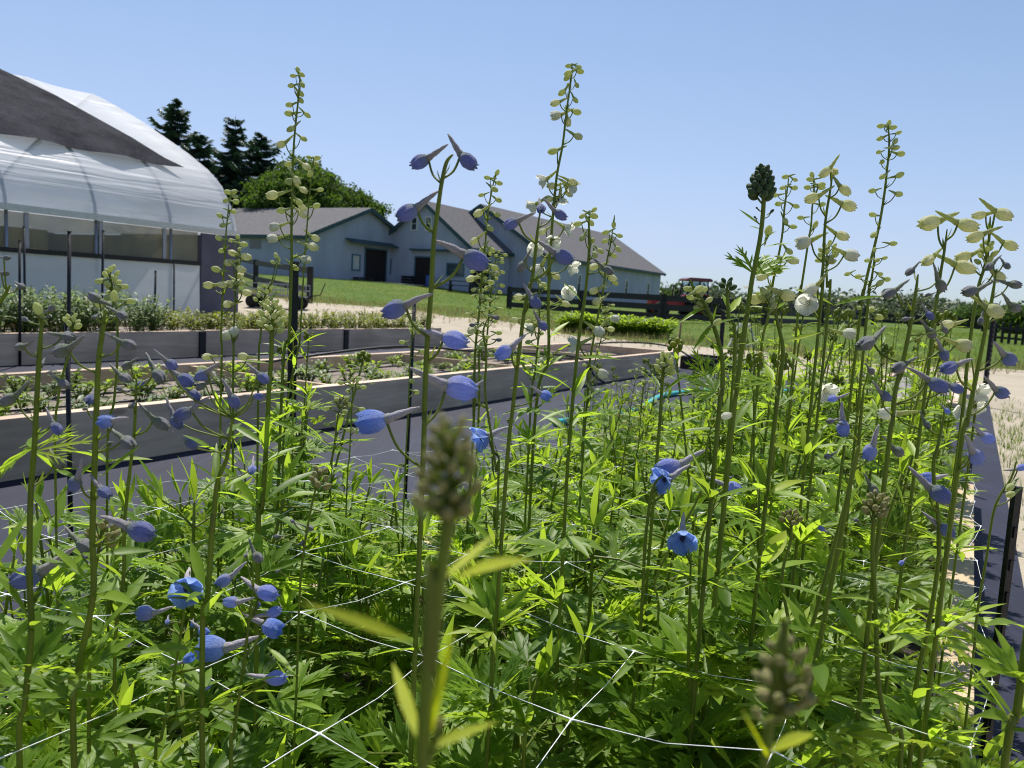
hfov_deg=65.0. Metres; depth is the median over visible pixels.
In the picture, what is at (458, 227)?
farm building
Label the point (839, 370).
leafy delphinium
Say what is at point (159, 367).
seedling
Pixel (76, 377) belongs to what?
seedling
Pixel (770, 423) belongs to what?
leafy delphinium
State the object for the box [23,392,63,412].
seedling
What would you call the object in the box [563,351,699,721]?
delphinium
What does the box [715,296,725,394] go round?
stake
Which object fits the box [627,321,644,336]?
hedge shrub
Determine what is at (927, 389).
leafy delphinium
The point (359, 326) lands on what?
marigold
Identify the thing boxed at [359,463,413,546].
leafy delphinium
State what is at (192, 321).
marigold
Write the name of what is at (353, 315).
marigold
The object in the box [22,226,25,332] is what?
stake
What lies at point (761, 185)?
delphinium
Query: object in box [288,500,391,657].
leafy delphinium
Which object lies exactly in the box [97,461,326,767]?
leafy delphinium
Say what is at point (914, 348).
leafy delphinium
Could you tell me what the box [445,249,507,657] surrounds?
delphinium
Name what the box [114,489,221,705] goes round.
leafy delphinium
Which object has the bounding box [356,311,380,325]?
marigold
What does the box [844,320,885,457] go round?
leafy delphinium
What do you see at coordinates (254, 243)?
window
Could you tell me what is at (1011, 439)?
path grass
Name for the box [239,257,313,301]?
board fence
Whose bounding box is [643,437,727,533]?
leafy delphinium
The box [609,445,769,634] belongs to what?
leafy delphinium
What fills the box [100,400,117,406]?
seedling
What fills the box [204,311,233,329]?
marigold
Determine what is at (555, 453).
leafy delphinium
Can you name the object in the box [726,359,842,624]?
leafy delphinium
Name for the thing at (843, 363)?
leafy delphinium
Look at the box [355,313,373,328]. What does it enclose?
marigold
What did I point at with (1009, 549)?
stake
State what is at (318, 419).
leafy delphinium
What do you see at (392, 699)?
leafy delphinium
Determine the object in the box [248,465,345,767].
delphinium
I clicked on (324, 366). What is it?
seedling
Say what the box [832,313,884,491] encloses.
leafy delphinium
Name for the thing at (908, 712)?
delphinium
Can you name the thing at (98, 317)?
snapdragon
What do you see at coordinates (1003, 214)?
delphinium
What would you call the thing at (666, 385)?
leafy delphinium
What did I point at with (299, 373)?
seedling
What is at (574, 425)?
leafy delphinium
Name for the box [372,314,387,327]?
marigold
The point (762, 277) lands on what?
delphinium
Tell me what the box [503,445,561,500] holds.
leafy delphinium
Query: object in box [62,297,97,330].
snapdragon
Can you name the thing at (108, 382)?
seedling
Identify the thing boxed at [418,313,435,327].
marigold
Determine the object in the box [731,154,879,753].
delphinium
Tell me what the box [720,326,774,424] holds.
leafy delphinium
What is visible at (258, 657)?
delphinium
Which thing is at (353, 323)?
marigold
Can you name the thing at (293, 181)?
delphinium
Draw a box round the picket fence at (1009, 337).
[994,323,1023,344]
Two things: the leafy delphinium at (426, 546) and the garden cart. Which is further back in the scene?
the garden cart
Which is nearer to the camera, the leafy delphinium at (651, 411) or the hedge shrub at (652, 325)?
the leafy delphinium at (651, 411)
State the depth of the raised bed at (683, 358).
12.60 m
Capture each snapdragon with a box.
[0,285,43,326]
[0,288,11,328]
[0,289,27,332]
[0,294,34,331]
[0,302,16,332]
[1,284,44,332]
[8,293,51,332]
[9,289,61,331]
[21,298,60,331]
[27,283,79,331]
[34,289,79,331]
[43,297,90,331]
[59,297,98,331]
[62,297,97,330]
[65,291,111,331]
[82,289,131,331]
[85,303,119,330]
[87,287,127,317]
[90,300,127,331]
[104,297,124,330]
[119,302,149,330]
[121,292,156,330]
[130,293,175,330]
[144,305,174,330]
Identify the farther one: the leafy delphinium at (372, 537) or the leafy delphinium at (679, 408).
the leafy delphinium at (679, 408)
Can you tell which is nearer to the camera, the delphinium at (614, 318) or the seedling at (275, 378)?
the delphinium at (614, 318)
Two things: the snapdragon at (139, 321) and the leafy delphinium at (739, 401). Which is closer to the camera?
the leafy delphinium at (739, 401)
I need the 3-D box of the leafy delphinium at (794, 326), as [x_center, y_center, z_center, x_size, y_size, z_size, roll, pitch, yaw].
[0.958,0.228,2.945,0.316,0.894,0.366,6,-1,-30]
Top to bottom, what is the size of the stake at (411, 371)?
1.200 m
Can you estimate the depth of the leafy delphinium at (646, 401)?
3.02 m
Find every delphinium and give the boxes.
[0,255,81,767]
[0,302,107,767]
[0,470,217,741]
[0,475,190,725]
[0,519,93,758]
[0,531,120,724]
[0,611,182,767]
[0,613,47,732]
[0,621,278,767]
[2,313,133,766]
[8,290,163,767]
[41,352,196,767]
[58,264,153,717]
[58,617,307,767]
[70,463,237,758]
[70,489,205,667]
[84,520,144,757]
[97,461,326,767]
[110,444,366,766]
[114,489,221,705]
[133,567,257,767]
[134,349,286,767]
[180,189,254,737]
[185,526,381,767]
[191,465,286,591]
[194,234,279,687]
[195,432,324,688]
[198,467,404,767]
[209,299,344,763]
[213,538,288,767]
[222,252,299,641]
[231,350,375,708]
[236,330,346,662]
[247,155,323,697]
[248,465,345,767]
[250,66,319,730]
[264,457,409,695]
[265,345,337,645]
[276,514,492,767]
[280,465,440,765]
[281,395,364,703]
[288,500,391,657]
[300,412,533,767]
[302,376,380,710]
[310,612,626,767]
[330,477,492,767]
[333,482,408,600]
[337,498,406,590]
[354,134,490,767]
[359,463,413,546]
[359,497,491,701]
[362,313,426,755]
[363,476,618,767]
[369,489,505,645]
[390,511,491,596]
[422,486,508,578]
[426,462,567,664]
[429,197,574,767]
[431,169,502,650]
[434,602,647,767]
[437,413,605,695]
[441,314,539,767]
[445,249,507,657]
[454,476,756,767]
[455,477,490,528]
[477,419,563,567]
[480,424,577,534]
[480,440,594,622]
[480,445,568,597]
[485,419,595,577]
[487,275,576,614]
[493,63,583,738]
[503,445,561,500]
[507,207,625,767]
[519,438,704,758]
[520,435,562,499]
[521,478,666,721]
[526,215,622,641]
[532,411,676,603]
[533,304,619,584]
[539,422,587,491]
[545,402,616,491]
[546,389,624,562]
[550,363,607,517]
[555,449,704,767]
[561,386,665,594]
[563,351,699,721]
[564,414,704,634]
[565,389,666,547]
[568,366,620,491]
[568,380,632,548]
[573,374,615,462]
[587,280,775,767]
[594,277,780,767]
[599,367,644,596]
[600,412,731,767]
[602,358,666,517]
[602,394,673,494]
[609,363,664,502]
[609,374,635,472]
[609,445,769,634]
[612,380,654,594]
[612,410,725,585]
[614,163,796,767]
[620,383,648,426]
[620,397,655,430]
[621,369,677,481]
[631,337,791,678]
[632,512,750,767]
[635,529,770,649]
[636,368,674,481]
[642,286,843,767]
[642,371,693,518]
[642,408,681,438]
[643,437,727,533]
[644,384,707,501]
[647,408,712,459]
[650,405,679,441]
[651,391,759,534]
[662,299,762,561]
[664,358,710,459]
[666,476,743,767]
[672,401,710,444]
[676,347,745,525]
[677,372,710,443]
[678,351,840,767]
[689,356,721,441]
[690,714,847,767]
[693,331,769,593]
[694,303,834,594]
[698,174,799,700]
[700,307,848,614]
[700,342,746,514]
[712,334,746,436]
[715,333,764,404]
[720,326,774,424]
[723,339,763,474]
[725,446,913,767]
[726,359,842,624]
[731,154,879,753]
[731,171,828,644]
[731,419,898,652]
[731,425,958,767]
[735,305,799,478]
[736,240,866,702]
[740,305,798,417]
[741,617,816,767]
[744,385,830,549]
[746,508,832,767]
[747,334,844,557]
[749,321,788,393]
[749,325,806,450]
[750,247,890,760]
[752,308,789,408]
[780,371,853,544]
[782,363,904,767]
[787,307,853,475]
[787,308,856,608]
[790,331,822,433]
[796,261,964,767]
[796,325,850,455]
[798,119,904,676]
[800,310,957,767]
[800,342,945,654]
[805,331,841,426]
[805,347,850,473]
[808,350,889,549]
[814,210,980,767]
[815,309,892,622]
[815,343,941,720]
[815,688,1006,767]
[816,328,1014,766]
[817,309,853,413]
[821,330,874,492]
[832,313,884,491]
[836,489,931,767]
[837,307,951,710]
[838,409,893,529]
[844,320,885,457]
[845,319,880,408]
[848,439,951,571]
[850,403,986,767]
[864,198,1018,767]
[865,255,1022,767]
[867,312,902,420]
[867,343,903,462]
[875,428,983,654]
[878,318,947,560]
[884,332,945,488]
[892,338,945,496]
[893,332,946,497]
[894,337,972,560]
[902,316,984,568]
[917,328,962,492]
[924,341,985,501]
[935,618,1023,767]
[939,460,1023,767]
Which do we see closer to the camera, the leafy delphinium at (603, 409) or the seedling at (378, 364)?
the leafy delphinium at (603, 409)
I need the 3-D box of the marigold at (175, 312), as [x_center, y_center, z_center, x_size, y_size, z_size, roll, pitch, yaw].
[-4.623,-0.878,10.854,0.455,0.323,0.249,8,8,38]
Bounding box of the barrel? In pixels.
[425,275,429,286]
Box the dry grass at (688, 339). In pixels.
[238,286,1023,373]
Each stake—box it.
[18,240,20,364]
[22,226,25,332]
[64,323,73,555]
[67,231,71,368]
[101,230,104,321]
[154,270,156,308]
[173,261,174,329]
[287,261,298,457]
[403,304,415,497]
[678,319,681,356]
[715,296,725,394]
[979,486,1022,757]
[983,303,997,404]
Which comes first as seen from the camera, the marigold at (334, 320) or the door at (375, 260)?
the marigold at (334, 320)
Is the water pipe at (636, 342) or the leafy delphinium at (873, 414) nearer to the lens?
the leafy delphinium at (873, 414)
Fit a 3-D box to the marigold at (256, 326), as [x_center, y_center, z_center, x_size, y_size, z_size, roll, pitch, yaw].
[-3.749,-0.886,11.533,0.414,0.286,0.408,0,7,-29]
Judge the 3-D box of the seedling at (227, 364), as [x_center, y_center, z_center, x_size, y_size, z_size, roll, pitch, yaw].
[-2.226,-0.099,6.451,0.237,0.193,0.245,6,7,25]
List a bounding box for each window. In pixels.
[250,239,260,248]
[410,216,417,230]
[424,216,432,230]
[446,263,463,276]
[576,274,581,290]
[624,280,628,292]
[646,282,649,293]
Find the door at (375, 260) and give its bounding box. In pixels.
[363,247,387,281]
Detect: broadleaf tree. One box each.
[236,150,364,209]
[348,188,394,218]
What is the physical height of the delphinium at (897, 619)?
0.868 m
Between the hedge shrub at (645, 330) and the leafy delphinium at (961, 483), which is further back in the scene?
the hedge shrub at (645, 330)
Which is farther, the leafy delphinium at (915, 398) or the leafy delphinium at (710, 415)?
the leafy delphinium at (915, 398)
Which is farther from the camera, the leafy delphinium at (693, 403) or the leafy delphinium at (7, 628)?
the leafy delphinium at (693, 403)
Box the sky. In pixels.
[0,0,1023,305]
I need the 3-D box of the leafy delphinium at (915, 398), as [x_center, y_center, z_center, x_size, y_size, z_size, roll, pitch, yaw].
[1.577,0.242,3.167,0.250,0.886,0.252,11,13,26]
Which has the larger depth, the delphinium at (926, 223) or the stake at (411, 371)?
the stake at (411, 371)
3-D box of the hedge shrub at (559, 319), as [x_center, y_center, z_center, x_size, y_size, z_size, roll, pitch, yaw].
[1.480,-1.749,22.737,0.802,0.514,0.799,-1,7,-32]
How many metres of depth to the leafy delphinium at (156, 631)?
1.39 m
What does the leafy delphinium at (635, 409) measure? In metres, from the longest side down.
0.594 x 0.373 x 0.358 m
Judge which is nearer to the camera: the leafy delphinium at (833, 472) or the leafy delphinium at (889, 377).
the leafy delphinium at (833, 472)
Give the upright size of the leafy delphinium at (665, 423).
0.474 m
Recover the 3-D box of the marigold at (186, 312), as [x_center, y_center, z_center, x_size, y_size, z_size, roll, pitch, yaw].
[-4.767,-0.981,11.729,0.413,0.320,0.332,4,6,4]
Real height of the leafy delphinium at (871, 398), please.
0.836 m
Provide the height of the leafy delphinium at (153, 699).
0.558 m
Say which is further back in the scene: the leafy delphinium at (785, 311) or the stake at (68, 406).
the stake at (68, 406)
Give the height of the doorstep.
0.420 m
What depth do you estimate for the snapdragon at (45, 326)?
9.04 m
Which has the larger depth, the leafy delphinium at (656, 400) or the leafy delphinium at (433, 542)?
the leafy delphinium at (656, 400)
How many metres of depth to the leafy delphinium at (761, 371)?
2.47 m
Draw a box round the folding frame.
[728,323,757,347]
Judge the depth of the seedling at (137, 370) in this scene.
5.93 m
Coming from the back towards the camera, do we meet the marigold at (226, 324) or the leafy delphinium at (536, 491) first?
the marigold at (226, 324)
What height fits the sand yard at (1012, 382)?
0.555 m
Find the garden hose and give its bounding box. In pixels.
[553,388,803,425]
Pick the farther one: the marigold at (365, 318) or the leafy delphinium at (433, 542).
the marigold at (365, 318)
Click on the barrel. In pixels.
(427, 281)
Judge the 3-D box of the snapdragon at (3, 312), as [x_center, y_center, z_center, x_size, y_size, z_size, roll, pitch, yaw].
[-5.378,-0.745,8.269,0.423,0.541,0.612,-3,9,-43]
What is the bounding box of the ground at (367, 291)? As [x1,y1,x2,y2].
[4,274,1023,369]
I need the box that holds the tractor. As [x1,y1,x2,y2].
[645,277,712,314]
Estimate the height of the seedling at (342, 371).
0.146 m
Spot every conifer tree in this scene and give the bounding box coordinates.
[146,98,200,154]
[180,133,235,189]
[202,116,254,207]
[224,132,284,207]
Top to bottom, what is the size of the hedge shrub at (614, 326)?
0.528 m
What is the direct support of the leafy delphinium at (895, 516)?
on the raised bed at (963, 573)
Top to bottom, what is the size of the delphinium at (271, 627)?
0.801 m
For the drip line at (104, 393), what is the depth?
6.06 m
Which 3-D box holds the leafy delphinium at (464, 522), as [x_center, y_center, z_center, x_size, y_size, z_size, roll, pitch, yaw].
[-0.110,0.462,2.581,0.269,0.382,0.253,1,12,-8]
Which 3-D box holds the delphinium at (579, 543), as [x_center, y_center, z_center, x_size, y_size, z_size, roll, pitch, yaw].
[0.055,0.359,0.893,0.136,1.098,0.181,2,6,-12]
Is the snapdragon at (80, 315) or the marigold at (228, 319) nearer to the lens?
the snapdragon at (80, 315)
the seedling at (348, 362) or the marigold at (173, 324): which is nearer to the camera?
the seedling at (348, 362)
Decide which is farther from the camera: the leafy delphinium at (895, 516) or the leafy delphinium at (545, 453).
the leafy delphinium at (545, 453)
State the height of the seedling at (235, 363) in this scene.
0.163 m
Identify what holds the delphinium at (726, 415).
on the raised bed at (963, 573)
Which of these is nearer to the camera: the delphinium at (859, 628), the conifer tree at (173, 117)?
the delphinium at (859, 628)
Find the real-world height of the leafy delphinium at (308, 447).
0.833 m
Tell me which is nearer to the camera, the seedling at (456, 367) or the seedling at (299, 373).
the seedling at (299, 373)
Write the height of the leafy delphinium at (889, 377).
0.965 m
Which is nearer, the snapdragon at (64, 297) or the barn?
the snapdragon at (64, 297)
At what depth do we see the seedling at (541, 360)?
9.03 m
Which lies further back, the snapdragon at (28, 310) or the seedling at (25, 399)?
the snapdragon at (28, 310)
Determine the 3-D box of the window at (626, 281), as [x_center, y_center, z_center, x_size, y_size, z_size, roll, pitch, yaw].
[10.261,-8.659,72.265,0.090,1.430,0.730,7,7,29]
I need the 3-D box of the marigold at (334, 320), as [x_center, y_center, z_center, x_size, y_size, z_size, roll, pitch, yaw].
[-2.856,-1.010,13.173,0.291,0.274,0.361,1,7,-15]
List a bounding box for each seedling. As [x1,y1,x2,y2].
[0,384,33,408]
[0,403,17,415]
[1,373,34,392]
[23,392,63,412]
[40,380,58,396]
[52,367,86,390]
[61,381,93,403]
[61,394,117,409]
[90,379,113,395]
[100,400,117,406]
[109,363,148,385]
[123,379,157,398]
[133,393,169,402]
[149,363,168,382]
[154,385,187,399]
[189,372,199,386]
[195,388,215,396]
[211,371,235,391]
[216,359,248,372]
[227,360,252,372]
[230,371,256,392]
[256,384,284,390]
[264,371,286,387]
[276,369,286,377]
[297,364,314,378]
[297,365,319,381]
[308,358,334,375]
[315,370,342,383]
[338,363,358,379]
[342,352,366,368]
[358,367,381,380]
[359,360,386,375]
[366,369,396,379]
[387,355,402,364]
[390,371,408,377]
[401,365,415,373]
[407,360,434,375]
[437,362,448,370]
[444,351,461,358]
[446,363,472,371]
[454,352,476,360]
[461,362,476,369]
[500,355,515,364]
[522,358,534,364]
[533,357,554,363]
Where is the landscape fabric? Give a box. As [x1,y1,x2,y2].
[0,344,1023,764]
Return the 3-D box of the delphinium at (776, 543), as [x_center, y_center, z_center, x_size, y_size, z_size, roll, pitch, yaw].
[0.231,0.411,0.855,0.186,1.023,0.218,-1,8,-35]
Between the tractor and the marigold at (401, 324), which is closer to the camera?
the marigold at (401, 324)
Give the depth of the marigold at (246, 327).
11.07 m
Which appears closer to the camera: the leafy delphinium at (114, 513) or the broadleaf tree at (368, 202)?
the leafy delphinium at (114, 513)
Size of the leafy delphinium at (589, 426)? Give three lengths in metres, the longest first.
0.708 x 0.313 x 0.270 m
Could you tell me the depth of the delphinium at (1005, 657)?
0.53 m
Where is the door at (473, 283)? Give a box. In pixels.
[471,253,490,292]
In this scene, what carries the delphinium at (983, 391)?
on the raised bed at (963, 573)
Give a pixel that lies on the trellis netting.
(480, 621)
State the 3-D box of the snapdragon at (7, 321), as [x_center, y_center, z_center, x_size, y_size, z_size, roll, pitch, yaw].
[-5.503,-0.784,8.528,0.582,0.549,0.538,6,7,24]
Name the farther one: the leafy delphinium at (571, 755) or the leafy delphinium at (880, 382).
the leafy delphinium at (880, 382)
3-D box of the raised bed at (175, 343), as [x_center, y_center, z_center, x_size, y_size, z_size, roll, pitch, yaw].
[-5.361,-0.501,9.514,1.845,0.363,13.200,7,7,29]
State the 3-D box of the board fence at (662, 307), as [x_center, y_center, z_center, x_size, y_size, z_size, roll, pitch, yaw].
[12.795,-3.439,40.316,24.326,1.422,10.183,0,7,-24]
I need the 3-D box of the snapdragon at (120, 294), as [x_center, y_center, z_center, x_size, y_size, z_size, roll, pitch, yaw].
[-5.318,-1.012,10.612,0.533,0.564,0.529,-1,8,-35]
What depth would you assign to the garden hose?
8.20 m
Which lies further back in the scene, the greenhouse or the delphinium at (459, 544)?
the greenhouse
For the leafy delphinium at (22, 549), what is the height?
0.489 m
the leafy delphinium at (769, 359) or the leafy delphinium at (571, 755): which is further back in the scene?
the leafy delphinium at (769, 359)
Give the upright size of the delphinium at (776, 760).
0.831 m
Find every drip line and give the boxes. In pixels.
[2,354,628,412]
[19,351,595,401]
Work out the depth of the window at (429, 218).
56.91 m
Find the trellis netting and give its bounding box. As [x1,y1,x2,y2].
[0,425,994,767]
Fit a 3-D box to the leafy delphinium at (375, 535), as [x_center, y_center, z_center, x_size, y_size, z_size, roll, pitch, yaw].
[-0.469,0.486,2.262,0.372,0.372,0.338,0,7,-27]
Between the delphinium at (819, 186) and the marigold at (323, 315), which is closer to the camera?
the delphinium at (819, 186)
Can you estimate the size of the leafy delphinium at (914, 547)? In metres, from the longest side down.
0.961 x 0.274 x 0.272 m
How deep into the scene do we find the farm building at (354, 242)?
54.63 m
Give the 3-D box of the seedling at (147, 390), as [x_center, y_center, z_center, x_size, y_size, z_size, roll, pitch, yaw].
[-2.434,0.039,5.262,0.275,0.158,0.278,3,6,0]
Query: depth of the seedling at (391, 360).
8.62 m
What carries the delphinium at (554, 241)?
on the raised bed at (963, 573)
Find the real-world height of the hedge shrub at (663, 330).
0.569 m
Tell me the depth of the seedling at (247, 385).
5.79 m
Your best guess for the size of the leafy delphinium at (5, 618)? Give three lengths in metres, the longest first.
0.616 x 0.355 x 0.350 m
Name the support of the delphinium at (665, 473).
on the raised bed at (963, 573)
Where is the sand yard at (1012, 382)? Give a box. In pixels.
[223,294,1023,586]
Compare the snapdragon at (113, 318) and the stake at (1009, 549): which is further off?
the snapdragon at (113, 318)
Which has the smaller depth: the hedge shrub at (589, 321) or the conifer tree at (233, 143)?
the hedge shrub at (589, 321)
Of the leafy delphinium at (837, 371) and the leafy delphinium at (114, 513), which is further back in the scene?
the leafy delphinium at (837, 371)
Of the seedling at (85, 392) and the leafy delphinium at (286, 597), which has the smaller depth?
the leafy delphinium at (286, 597)
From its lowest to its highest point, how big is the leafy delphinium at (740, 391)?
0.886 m
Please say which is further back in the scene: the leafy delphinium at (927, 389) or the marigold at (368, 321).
the marigold at (368, 321)
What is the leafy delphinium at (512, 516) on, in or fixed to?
on the raised bed at (963, 573)
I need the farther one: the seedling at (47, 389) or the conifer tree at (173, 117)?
the conifer tree at (173, 117)
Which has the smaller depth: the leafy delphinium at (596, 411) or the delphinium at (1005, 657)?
the delphinium at (1005, 657)
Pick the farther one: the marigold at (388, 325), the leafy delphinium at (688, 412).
the marigold at (388, 325)
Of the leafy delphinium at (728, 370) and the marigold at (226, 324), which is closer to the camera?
the leafy delphinium at (728, 370)
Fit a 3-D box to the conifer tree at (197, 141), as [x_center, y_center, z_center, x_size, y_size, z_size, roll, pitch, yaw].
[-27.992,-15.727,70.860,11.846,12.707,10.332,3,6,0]
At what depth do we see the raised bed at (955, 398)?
9.99 m
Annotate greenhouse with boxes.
[0,69,239,319]
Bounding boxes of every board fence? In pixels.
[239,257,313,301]
[506,286,865,325]
[871,312,982,331]
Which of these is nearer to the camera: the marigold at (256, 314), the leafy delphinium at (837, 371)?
the leafy delphinium at (837, 371)
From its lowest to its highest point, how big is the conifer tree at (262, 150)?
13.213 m
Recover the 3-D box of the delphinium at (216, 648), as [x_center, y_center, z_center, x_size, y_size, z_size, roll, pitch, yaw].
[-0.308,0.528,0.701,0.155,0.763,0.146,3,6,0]
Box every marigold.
[157,310,174,330]
[160,307,180,329]
[160,310,190,330]
[171,306,192,326]
[180,312,206,330]
[188,313,203,330]
[189,312,216,329]
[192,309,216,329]
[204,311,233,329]
[223,314,237,328]
[223,317,247,329]
[231,312,258,328]
[235,314,260,329]
[239,312,259,328]
[279,316,299,328]
[298,312,316,328]
[298,314,314,328]
[302,311,331,328]
[310,314,328,328]
[312,309,332,328]
[320,309,339,325]
[323,316,346,328]
[330,315,345,327]
[338,312,357,328]
[339,314,358,328]
[346,314,364,328]
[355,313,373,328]
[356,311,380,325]
[358,317,377,328]
[360,314,375,327]
[369,313,382,327]
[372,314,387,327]
[382,318,397,327]
[395,317,409,327]
[410,315,425,325]
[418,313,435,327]
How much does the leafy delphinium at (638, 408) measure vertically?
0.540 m
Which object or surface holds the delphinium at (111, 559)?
on the raised bed at (963, 573)
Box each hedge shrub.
[553,313,575,330]
[561,311,584,331]
[567,312,593,331]
[579,312,602,332]
[587,316,601,329]
[602,316,625,334]
[613,314,635,333]
[614,318,630,334]
[620,317,641,335]
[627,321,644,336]
[633,316,660,336]
[644,320,663,337]
[651,317,673,337]
[660,317,679,336]
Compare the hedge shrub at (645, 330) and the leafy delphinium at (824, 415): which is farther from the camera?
the hedge shrub at (645, 330)
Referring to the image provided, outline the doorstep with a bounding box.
[368,281,423,285]
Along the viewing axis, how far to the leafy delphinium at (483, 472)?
1.86 m
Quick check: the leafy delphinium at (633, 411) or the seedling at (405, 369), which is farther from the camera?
the seedling at (405, 369)
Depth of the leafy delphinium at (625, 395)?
2.40 m
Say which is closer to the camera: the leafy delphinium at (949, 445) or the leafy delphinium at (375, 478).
the leafy delphinium at (375, 478)
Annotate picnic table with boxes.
[445,280,475,292]
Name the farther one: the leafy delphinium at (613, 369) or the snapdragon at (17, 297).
the snapdragon at (17, 297)
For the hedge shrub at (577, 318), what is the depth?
22.53 m
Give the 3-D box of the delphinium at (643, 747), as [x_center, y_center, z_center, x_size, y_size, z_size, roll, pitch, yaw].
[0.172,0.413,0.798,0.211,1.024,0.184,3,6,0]
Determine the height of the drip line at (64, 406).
0.048 m
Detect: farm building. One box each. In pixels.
[223,208,398,282]
[388,202,514,293]
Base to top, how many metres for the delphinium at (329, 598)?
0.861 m
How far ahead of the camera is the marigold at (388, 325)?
13.84 m
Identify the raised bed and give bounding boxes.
[0,321,440,365]
[0,343,677,481]
[5,477,973,767]
[680,354,755,372]
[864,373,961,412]
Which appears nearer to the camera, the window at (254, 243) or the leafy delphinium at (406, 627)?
the leafy delphinium at (406, 627)
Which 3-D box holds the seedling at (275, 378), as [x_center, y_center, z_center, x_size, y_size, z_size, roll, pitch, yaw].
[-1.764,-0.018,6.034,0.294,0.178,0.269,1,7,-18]
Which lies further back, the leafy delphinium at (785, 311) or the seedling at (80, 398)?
the seedling at (80, 398)
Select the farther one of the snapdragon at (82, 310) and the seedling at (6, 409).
the snapdragon at (82, 310)
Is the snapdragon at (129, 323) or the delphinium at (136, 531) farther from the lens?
the snapdragon at (129, 323)
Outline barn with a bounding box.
[468,204,665,302]
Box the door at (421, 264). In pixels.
[413,256,429,285]
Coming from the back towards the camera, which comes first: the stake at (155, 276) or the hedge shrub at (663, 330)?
the hedge shrub at (663, 330)
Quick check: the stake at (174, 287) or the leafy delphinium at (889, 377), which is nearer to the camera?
the leafy delphinium at (889, 377)
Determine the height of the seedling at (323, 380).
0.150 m
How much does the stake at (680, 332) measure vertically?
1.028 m
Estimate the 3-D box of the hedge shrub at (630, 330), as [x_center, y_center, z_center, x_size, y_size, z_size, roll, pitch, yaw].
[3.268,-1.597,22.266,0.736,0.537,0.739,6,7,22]
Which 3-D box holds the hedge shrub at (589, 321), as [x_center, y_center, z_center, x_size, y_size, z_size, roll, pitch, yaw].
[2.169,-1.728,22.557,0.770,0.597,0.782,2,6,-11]
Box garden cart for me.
[244,282,325,309]
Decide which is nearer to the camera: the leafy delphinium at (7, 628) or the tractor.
the leafy delphinium at (7, 628)
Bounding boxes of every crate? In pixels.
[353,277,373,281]
[401,276,414,283]
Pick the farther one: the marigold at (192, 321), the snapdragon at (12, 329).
the marigold at (192, 321)
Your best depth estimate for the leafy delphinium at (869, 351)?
4.20 m
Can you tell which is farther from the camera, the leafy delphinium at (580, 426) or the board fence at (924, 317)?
the board fence at (924, 317)
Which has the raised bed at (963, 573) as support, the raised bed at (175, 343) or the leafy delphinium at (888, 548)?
the leafy delphinium at (888, 548)
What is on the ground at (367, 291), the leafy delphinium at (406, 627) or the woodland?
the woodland
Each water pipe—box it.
[265,345,605,384]
[567,341,703,364]
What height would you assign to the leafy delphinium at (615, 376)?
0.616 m
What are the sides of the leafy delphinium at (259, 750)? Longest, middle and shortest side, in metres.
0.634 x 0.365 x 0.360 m
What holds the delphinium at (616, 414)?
on the raised bed at (963, 573)
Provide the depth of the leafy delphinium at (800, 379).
4.37 m
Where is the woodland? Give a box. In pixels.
[659,281,1023,324]
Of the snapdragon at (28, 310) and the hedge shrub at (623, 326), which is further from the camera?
the hedge shrub at (623, 326)
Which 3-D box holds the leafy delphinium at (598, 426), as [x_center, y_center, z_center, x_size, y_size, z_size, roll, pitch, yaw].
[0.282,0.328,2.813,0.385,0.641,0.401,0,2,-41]
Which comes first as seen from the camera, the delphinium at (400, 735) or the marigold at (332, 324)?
the delphinium at (400, 735)
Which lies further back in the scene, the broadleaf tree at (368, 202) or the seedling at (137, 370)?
the broadleaf tree at (368, 202)
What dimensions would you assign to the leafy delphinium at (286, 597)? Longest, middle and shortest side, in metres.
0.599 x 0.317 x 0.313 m
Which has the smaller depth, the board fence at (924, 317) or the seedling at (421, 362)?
the seedling at (421, 362)
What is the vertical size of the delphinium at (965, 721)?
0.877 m
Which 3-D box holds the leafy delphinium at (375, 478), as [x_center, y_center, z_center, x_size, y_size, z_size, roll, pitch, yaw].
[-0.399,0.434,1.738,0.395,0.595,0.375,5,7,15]
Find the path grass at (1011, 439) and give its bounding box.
[988,395,1023,530]
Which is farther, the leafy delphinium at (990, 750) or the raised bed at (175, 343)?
the raised bed at (175, 343)
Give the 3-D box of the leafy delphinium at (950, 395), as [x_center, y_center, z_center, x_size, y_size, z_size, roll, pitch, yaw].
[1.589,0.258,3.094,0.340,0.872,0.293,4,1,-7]
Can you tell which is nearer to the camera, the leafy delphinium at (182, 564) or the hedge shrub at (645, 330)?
the leafy delphinium at (182, 564)
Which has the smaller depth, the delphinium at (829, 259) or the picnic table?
the delphinium at (829, 259)
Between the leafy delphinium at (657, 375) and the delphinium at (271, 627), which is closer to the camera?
the delphinium at (271, 627)

